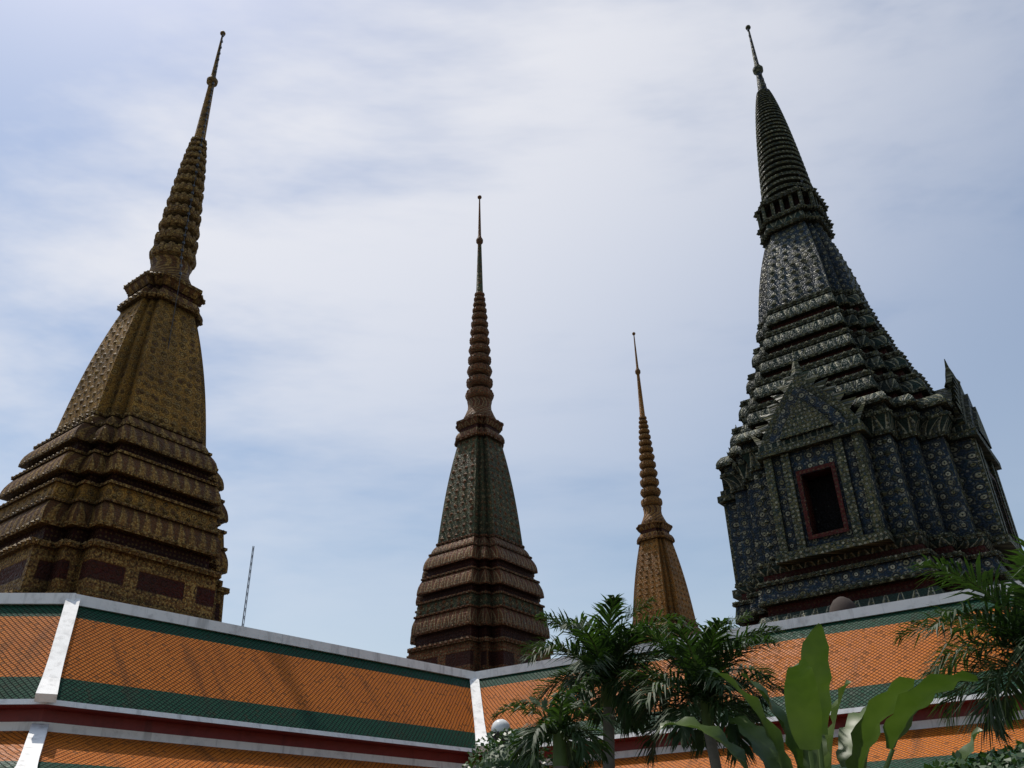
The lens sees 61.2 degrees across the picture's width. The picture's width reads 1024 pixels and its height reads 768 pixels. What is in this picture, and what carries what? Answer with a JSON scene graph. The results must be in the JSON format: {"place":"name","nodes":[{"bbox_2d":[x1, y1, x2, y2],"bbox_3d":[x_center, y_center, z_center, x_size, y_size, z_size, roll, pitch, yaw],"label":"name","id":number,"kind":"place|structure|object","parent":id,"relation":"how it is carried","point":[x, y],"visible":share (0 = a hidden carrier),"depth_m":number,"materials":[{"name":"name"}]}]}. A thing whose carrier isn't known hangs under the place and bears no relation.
{"place":"outdoors","nodes":[
{"label":"outdoors","id":0,"kind":"place"},
{"bbox_2d":[0,594,1023,767],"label":"tiled roof","id":1,"kind":"structure","parent":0,"point":[135,692],"depth_m":20.22,"materials":[{"name":"orange tile"}]},
{"bbox_2d":[0,581,1023,767],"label":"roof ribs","id":2,"kind":"object","parent":1,"relation":"on","point":[46,691],"visible":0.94,"depth_m":21.99,"materials":[{"name":"paint"}]},
{"bbox_2d":[829,596,856,611],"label":"dome","id":3,"kind":"structure","parent":1,"relation":"on","point":[840,603],"depth_m":26.42,"materials":[{"name":"beige stone"}]},
{"bbox_2d":[0,0,1023,658],"label":"sky","id":4,"kind":"structure","parent":0,"point":[608,147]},
{"label":"ground","id":5,"kind":"structure","parent":0,"visible":0},
{"bbox_2d":[0,31,229,621],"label":"chedi","id":6,"kind":"structure","parent":5,"relation":"on","point":[113,490],"depth_m":32.11,"materials":[{"name":"brown tile"}]},
{"bbox_2d":[168,33,223,347],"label":"wire","id":7,"kind":"object","parent":6,"relation":"attached to","point":[192,192],"visible":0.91,"depth_m":41.58,"materials":[{"name":"metal"}]},
{"bbox_2d":[241,546,254,625],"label":"mast","id":8,"kind":"object","parent":5,"relation":"on","point":[243,618],"visible":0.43,"depth_m":165.17,"materials":[{"name":"grey metal"}]},
{"bbox_2d":[406,195,553,671],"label":"chedi","id":9,"kind":"structure","parent":5,"relation":"on","point":[480,594],"depth_m":44.63,"materials":[{"name":"brown tile"}]},
{"bbox_2d":[490,731,510,745],"bbox_3d":[-0.182,8.785,16.287,0.428,4.171,0.427,-1,-30,0],"label":"lamp post","id":10,"kind":"object","parent":5,"relation":"on","point":[495,736],"visible":0.36,"depth_m":17.17,"materials":[{"name":"white metal"}]},
{"bbox_2d":[491,719,510,731],"bbox_3d":[-0.222,6.925,17.354,0.400,0.400,0.400,-1,-30,0],"label":"lamp globe","id":11,"kind":"object","parent":10,"relation":"on","point":[498,724],"visible":0.62,"depth_m":17.25,"materials":[{"name":"white glass"}]},
{"bbox_2d":[462,727,552,767],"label":"bush","id":12,"kind":"object","parent":5,"relation":"on","point":[497,756],"visible":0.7,"depth_m":14.98,"materials":[{"name":"green plant"}]},
{"bbox_2d":[488,673,622,767],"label":"palm","id":13,"kind":"object","parent":5,"relation":"on","point":[557,721],"visible":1,"depth_m":13.89,"materials":[{"name":"green plant"}]},
{"bbox_2d":[517,593,689,767],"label":"palm","id":14,"kind":"object","parent":5,"relation":"on","point":[602,654],"visible":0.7,"depth_m":16.62,"materials":[{"name":"green plant"}]},
{"bbox_2d":[632,332,701,644],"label":"chedi","id":15,"kind":"structure","parent":5,"relation":"on","point":[659,576],"depth_m":63.81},
{"bbox_2d":[596,610,787,767],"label":"palm","id":16,"kind":"object","parent":5,"relation":"on","point":[703,685],"visible":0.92,"depth_m":14.77,"materials":[{"name":"green plant"}]},
{"bbox_2d":[660,623,977,767],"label":"banana","id":17,"kind":"object","parent":5,"relation":"on","point":[808,732],"visible":1,"depth_m":11.86,"materials":[{"name":"green plant"}]},
{"bbox_2d":[716,25,1023,626],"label":"chedi","id":18,"kind":"structure","parent":5,"relation":"on","point":[859,465],"depth_m":31.12,"materials":[{"name":"grey tile"}]},
{"bbox_2d":[747,28,810,204],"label":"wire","id":19,"kind":"object","parent":18,"relation":"attached to","point":[757,62],"visible":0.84,"depth_m":46.13,"materials":[{"name":"metal"}]},
{"bbox_2d":[890,534,1023,751],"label":"palm","id":20,"kind":"object","parent":5,"relation":"on","point":[1008,625],"visible":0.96,"depth_m":13.29,"materials":[{"name":"green plant"}]},
{"bbox_2d":[958,727,982,763],"bbox_3d":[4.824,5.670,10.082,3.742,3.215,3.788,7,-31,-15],"label":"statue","id":21,"kind":"object","parent":5,"relation":"on","point":[966,750],"visible":0.85,"depth_m":11.09,"materials":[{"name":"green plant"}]},
{"bbox_2d":[924,750,1023,767],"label":"shrub","id":22,"kind":"object","parent":5,"relation":"on","point":[957,754],"visible":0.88,"depth_m":10.10,"materials":[{"name":"green plant"}]},
{"bbox_2d":[968,739,1023,767],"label":"shrub","id":23,"kind":"object","parent":5,"relation":"on","point":[1019,749],"visible":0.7,"depth_m":10.29,"materials":[{"name":"green plant"}]}
]}

